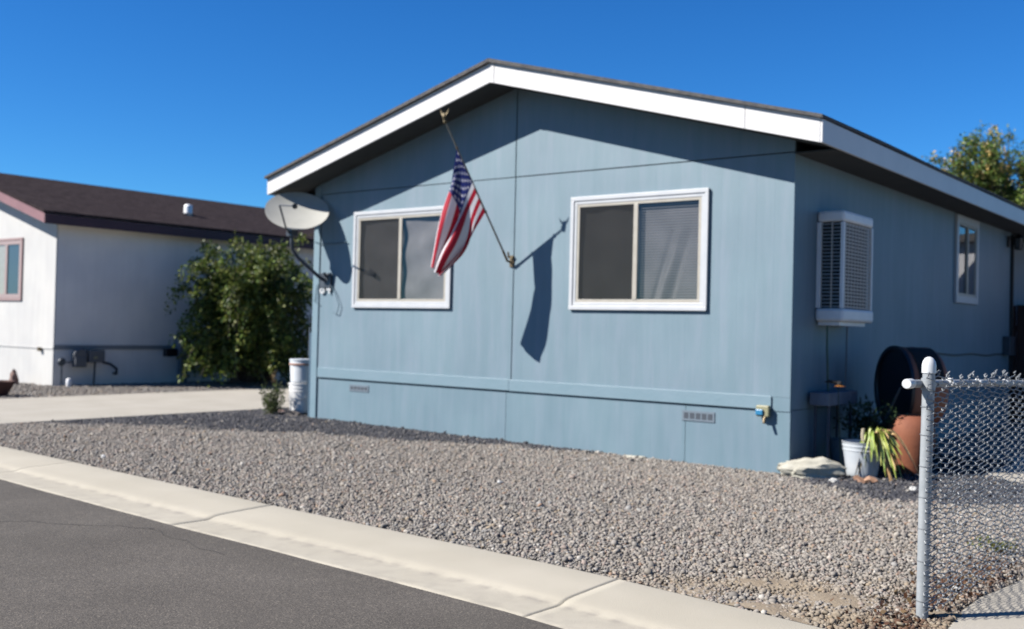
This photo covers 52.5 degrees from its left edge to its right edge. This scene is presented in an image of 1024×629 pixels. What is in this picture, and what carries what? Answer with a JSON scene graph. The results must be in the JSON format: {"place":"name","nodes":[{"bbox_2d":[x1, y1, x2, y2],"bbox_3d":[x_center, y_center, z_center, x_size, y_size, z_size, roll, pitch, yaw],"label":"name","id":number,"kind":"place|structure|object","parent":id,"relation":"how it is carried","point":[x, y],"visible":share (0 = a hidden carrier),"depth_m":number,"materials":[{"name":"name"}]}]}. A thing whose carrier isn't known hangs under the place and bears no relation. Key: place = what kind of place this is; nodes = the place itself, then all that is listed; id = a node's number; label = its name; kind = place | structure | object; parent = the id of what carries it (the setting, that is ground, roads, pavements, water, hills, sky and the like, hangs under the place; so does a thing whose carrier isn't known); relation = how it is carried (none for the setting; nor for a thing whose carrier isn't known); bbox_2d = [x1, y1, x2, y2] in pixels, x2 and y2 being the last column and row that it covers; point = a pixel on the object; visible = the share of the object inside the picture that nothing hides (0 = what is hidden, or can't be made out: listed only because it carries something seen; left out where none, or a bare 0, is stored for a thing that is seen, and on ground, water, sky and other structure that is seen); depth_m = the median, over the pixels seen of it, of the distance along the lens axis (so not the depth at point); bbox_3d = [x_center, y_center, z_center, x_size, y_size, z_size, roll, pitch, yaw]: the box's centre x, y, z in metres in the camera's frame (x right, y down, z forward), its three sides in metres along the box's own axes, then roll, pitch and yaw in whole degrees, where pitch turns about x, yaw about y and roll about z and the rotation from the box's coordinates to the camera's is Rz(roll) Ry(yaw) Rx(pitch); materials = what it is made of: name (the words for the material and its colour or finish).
{"place":"outdoors","nodes":[
{"label":"outdoors","id":0,"kind":"place"},
{"bbox_2d":[0,388,288,424],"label":"driveway","id":1,"kind":"structure","parent":0,"point":[36,409],"depth_m":17.07,"materials":[{"name":"concrete"}]},
{"bbox_2d":[0,479,561,628],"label":"road","id":2,"kind":"structure","parent":0,"point":[109,573],"depth_m":5.65,"materials":[{"name":"grey asphalt"}]},
{"bbox_2d":[0,521,154,528],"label":"road crack","id":3,"kind":"object","parent":2,"relation":"on","point":[86,525],"visible":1,"depth_m":7.24,"materials":[{"name":"black asphalt"}]},
{"bbox_2d":[153,529,223,554],"bbox_3d":[-2.147,1.484,6.799,0.058,0.002,1.051,2,-1,-42],"label":"road crack","id":4,"kind":"object","parent":2,"relation":"on","point":[188,541],"visible":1,"depth_m":6.76,"materials":[{"name":"black asphalt"}]},
{"bbox_2d":[0,0,1023,207],"label":"sky","id":5,"kind":"structure","parent":0,"point":[196,99],"materials":[{"name":"blue"}]},
{"bbox_2d":[0,380,1023,628],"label":"yard ground","id":6,"kind":"structure","parent":0,"point":[991,446],"depth_m":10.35,"materials":[{"name":"white gravel"}]},
{"bbox_2d":[0,380,14,395],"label":"planter bowl","id":7,"kind":"object","parent":6,"relation":"on","point":[6,386],"visible":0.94,"depth_m":18.35,"materials":[{"name":"red ceramic"}]},
{"bbox_2d":[9,369,18,383],"bbox_3d":[-10.445,1.311,21.761,0.191,0.346,0.209,2,-1,-33],"label":"rock","id":8,"kind":"object","parent":6,"relation":"on","point":[13,375],"visible":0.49,"depth_m":21.71,"materials":[{"name":"beige stone"}]},
{"bbox_2d":[66,378,71,386],"bbox_3d":[-9.136,1.405,21.410,0.120,0.190,0.117,1,-1,38],"label":"vent cap","id":9,"kind":"object","parent":6,"relation":"on","point":[68,382],"visible":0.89,"depth_m":21.36,"materials":[{"name":"white plastic"}]},
{"bbox_2d":[0,173,314,385],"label":"neighbouring house","id":10,"kind":"structure","parent":6,"relation":"on","point":[89,267],"depth_m":22.73,"materials":[{"name":"white"}]},
{"bbox_2d":[0,237,23,299],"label":"window","id":11,"kind":"structure","parent":10,"relation":"in","point":[11,252],"depth_m":22.68,"materials":[{"name":"grey"}]},
{"bbox_2d":[57,347,117,386],"bbox_3d":[-8.915,1.103,21.928,0.243,0.821,1.446,1,-1,31],"label":"gas meter","id":12,"kind":"object","parent":10,"relation":"attached to","point":[81,357],"visible":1,"depth_m":21.77,"materials":[{"name":"grey paint"}]},
{"bbox_2d":[163,331,188,383],"bbox_3d":[-7.588,0.995,23.407,0.200,1.240,0.570,1,-1,38],"label":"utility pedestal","id":13,"kind":"object","parent":6,"relation":"on","point":[175,351],"visible":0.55,"depth_m":23.44,"materials":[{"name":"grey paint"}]},
{"bbox_2d":[164,231,313,387],"bbox_3d":[-5.846,-0.165,23.449,3.011,3.556,4.553,1,-1,38],"label":"shrub","id":14,"kind":"object","parent":6,"relation":"on","point":[246,334],"visible":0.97,"depth_m":22.79,"materials":[{"name":"green plant"}]},
{"bbox_2d":[259,370,287,413],"bbox_3d":[-3.589,1.161,15.410,0.446,0.684,0.506,2,-1,-31],"label":"weed","id":15,"kind":"object","parent":6,"relation":"on","point":[272,405],"visible":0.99,"depth_m":15.39,"materials":[{"name":"green plant"}]},
{"bbox_2d":[284,410,300,415],"bbox_3d":[-3.257,1.476,15.345,0.321,0.115,0.233,1,-1,38],"label":"rock","id":16,"kind":"object","parent":6,"relation":"on","point":[291,412],"visible":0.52,"depth_m":15.29,"materials":[{"name":"grey stone"}]},
{"bbox_2d":[287,382,307,412],"bbox_3d":[-3.181,1.255,15.711,0.404,0.446,0.406,1,-1,-7],"label":"bucket","id":17,"kind":"object","parent":6,"relation":"on","point":[298,397],"visible":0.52,"depth_m":15.54,"materials":[{"name":"white plastic"}]},
{"bbox_2d":[289,359,308,382],"bbox_3d":[-3.171,0.849,15.718,0.404,0.356,0.404,1,-1,38],"label":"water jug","id":18,"kind":"object","parent":17,"relation":"on","point":[299,370],"visible":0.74,"depth_m":15.55,"materials":[{"name":"plastic"}]},
{"bbox_2d":[626,455,645,458],"bbox_3d":[1.359,1.587,11.569,0.304,0.043,0.092,1,-1,38],"label":"rock","id":19,"kind":"object","parent":6,"relation":"on","point":[642,457],"visible":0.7,"depth_m":11.54,"materials":[{"name":"stone"}]},
{"bbox_2d":[264,58,1023,473],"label":"manufactured house","id":20,"kind":"structure","parent":6,"relation":"on","point":[650,292],"depth_m":12.40,"materials":[{"name":"blue"}]},
{"bbox_2d":[265,192,331,287],"bbox_3d":[-3.029,-1.085,14.649,0.907,1.376,0.902,1,-1,38],"label":"satellite dish","id":21,"kind":"object","parent":20,"relation":"attached to","point":[292,213],"visible":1,"depth_m":14.78,"materials":[{"name":"white paint"}]},
{"bbox_2d":[351,206,451,308],"bbox_3d":[-1.490,-0.755,14.023,1.831,1.338,0.085,1,-1,38],"label":"window","id":22,"kind":"structure","parent":20,"relation":"in","point":[393,249],"depth_m":14.05,"materials":[{"name":"beige plastic"}]},
{"bbox_2d":[431,109,513,275],"bbox_3d":[-0.545,-1.415,12.568,0.487,1.929,1.192,1,-1,44],"label":"flag on pole","id":23,"kind":"object","parent":20,"relation":"attached to","point":[464,210],"visible":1,"depth_m":12.27,"materials":[{"name":"multicoloured fabric"}]},
{"bbox_2d":[568,188,709,310],"bbox_3d":[1.423,-0.710,11.753,1.804,1.327,0.112,1,-1,38],"label":"window","id":24,"kind":"structure","parent":20,"relation":"in","point":[658,241],"depth_m":11.72,"materials":[{"name":"beige plastic"}]},
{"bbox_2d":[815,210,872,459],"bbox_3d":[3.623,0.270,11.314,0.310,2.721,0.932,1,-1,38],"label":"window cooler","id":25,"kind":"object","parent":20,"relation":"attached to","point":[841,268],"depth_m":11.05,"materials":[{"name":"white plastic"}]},
{"bbox_2d":[954,214,979,304],"bbox_3d":[6.845,-0.809,15.619,0.040,1.292,1.200,1,-1,38],"label":"window","id":26,"kind":"structure","parent":20,"relation":"in","point":[966,258],"depth_m":15.60,"materials":[{"name":"beige plastic"}]},
{"bbox_2d":[1007,234,1023,249],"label":"wall lantern","id":27,"kind":"object","parent":20,"relation":"attached to","point":[1018,239],"depth_m":17.55,"materials":[{"name":"black metal"}]},
{"bbox_2d":[777,457,846,478],"bbox_3d":[3.019,1.538,10.469,0.690,0.216,0.388,1,-1,18],"label":"rock","id":28,"kind":"object","parent":6,"relation":"on","point":[821,467],"visible":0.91,"depth_m":10.37,"materials":[{"name":"stone"}]},
{"bbox_2d":[661,566,967,628],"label":"bare soil","id":29,"kind":"structure","parent":6,"relation":"on","point":[836,601],"depth_m":5.54,"materials":[{"name":"brown soil"}]},
{"bbox_2d":[810,390,856,458],"bbox_3d":[3.450,1.243,11.146,0.210,0.840,0.840,1,-1,38],"label":"planter box","id":30,"kind":"object","parent":6,"relation":"on","point":[829,399],"visible":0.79,"depth_m":10.92,"materials":[{"name":"blue plastic"}]},
{"bbox_2d":[832,394,918,438],"bbox_3d":[3.968,1.143,11.221,1.052,0.555,1.036,1,-1,2],"label":"shaded plant","id":31,"kind":"object","parent":30,"relation":"in","point":[873,423],"visible":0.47,"depth_m":11.10,"materials":[{"name":"green plant"}]},
{"bbox_2d":[882,387,901,425],"bbox_3d":[4.085,0.999,11.190,0.211,0.450,0.028,1,-1,13],"label":"wooden stake","id":32,"kind":"object","parent":31,"relation":"in","point":[895,398],"visible":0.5,"depth_m":11.18,"materials":[{"name":"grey wood"}]},
{"bbox_2d":[825,380,844,464],"bbox_3d":[3.323,1.164,10.679,0.221,0.982,0.135,1,-1,-7],"label":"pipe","id":33,"kind":"object","parent":6,"relation":"on","point":[838,383],"visible":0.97,"depth_m":10.71,"materials":[{"name":"grey metal"}]},
{"bbox_2d":[830,437,852,466],"bbox_3d":[3.535,1.492,11.121,0.288,0.326,0.288,1,-1,38],"label":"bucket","id":34,"kind":"object","parent":6,"relation":"on","point":[834,450],"visible":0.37,"depth_m":11.04,"materials":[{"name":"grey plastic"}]},
{"bbox_2d":[842,439,879,477],"bbox_3d":[3.576,1.472,10.607,0.408,0.351,0.408,1,-1,38],"label":"bucket","id":35,"kind":"object","parent":6,"relation":"on","point":[852,451],"visible":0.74,"depth_m":10.46,"materials":[{"name":"white plastic"}]},
{"bbox_2d":[853,475,877,483],"bbox_3d":[3.432,1.623,10.116,0.219,0.103,0.148,1,-1,38],"label":"dead leaf","id":36,"kind":"object","parent":6,"relation":"on","point":[868,479],"visible":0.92,"depth_m":10.13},
{"bbox_2d":[855,427,917,480],"bbox_3d":[3.717,1.447,10.353,0.410,0.646,0.477,2,-1,-25],"label":"potted plant","id":37,"kind":"object","parent":6,"relation":"on","point":[882,438],"visible":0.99,"depth_m":10.32,"materials":[{"name":"green plant"}]},
{"bbox_2d":[887,414,934,474],"bbox_3d":[4.190,1.368,10.917,0.480,0.620,0.480,1,-1,38],"label":"terracotta pot","id":38,"kind":"object","parent":6,"relation":"on","point":[906,429],"visible":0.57,"depth_m":10.74,"materials":[{"name":"ceramic"}]},
{"bbox_2d":[874,345,948,469],"bbox_3d":[4.434,1.034,11.551,0.434,1.372,0.930,1,-1,-6],"label":"compost barrel","id":39,"kind":"object","parent":6,"relation":"on","point":[896,366],"visible":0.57,"depth_m":11.36,"materials":[{"name":"black plastic"}]},
{"bbox_2d":[829,541,1023,628],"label":"leaf litter","id":40,"kind":"object","parent":6,"relation":"on","point":[909,599],"visible":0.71,"depth_m":5.71,"materials":[{"name":"brown plant"}]},
{"bbox_2d":[902,357,1023,619],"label":"chain link fence","id":41,"kind":"object","parent":6,"relation":"on","point":[928,383],"visible":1,"depth_m":5.57,"materials":[{"name":"metal"}]},
{"bbox_2d":[921,120,1023,206],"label":"tree","id":42,"kind":"object","parent":6,"relation":"on","point":[988,169],"visible":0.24,"depth_m":27.82,"materials":[{"name":"green plant"}]},
{"bbox_2d":[967,534,1018,550],"bbox_3d":[3.230,1.555,6.973,0.257,0.120,0.298,2,-1,-33],"label":"weed","id":43,"kind":"object","parent":6,"relation":"on","point":[979,544],"visible":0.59,"depth_m":6.94,"materials":[{"name":"plant"}]},
{"bbox_2d":[1008,305,1023,420],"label":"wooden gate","id":44,"kind":"structure","parent":6,"relation":"on","point":[1018,362],"depth_m":18.44,"materials":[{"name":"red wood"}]},
{"bbox_2d":[1014,243,1023,392],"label":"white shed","id":45,"kind":"structure","parent":6,"relation":"on","point":[1019,278],"depth_m":19.03,"materials":[{"name":"white"}]},
{"bbox_2d":[948,578,1023,628],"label":"front path","id":46,"kind":"structure","parent":0,"point":[1002,608],"depth_m":5.42,"materials":[{"name":"concrete"}]},
{"bbox_2d":[985,453,1023,483],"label":"side slab","id":47,"kind":"structure","parent":0,"point":[1011,471],"depth_m":11.26,"materials":[{"name":"concrete"}]},
{"label":"ground","id":48,"kind":"structure","parent":0,"visible":0},
{"bbox_2d":[0,446,823,628],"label":"kerb","id":49,"kind":"structure","parent":48,"relation":"on","point":[558,596],"depth_m":6.42,"materials":[{"name":"concrete"}]}
]}

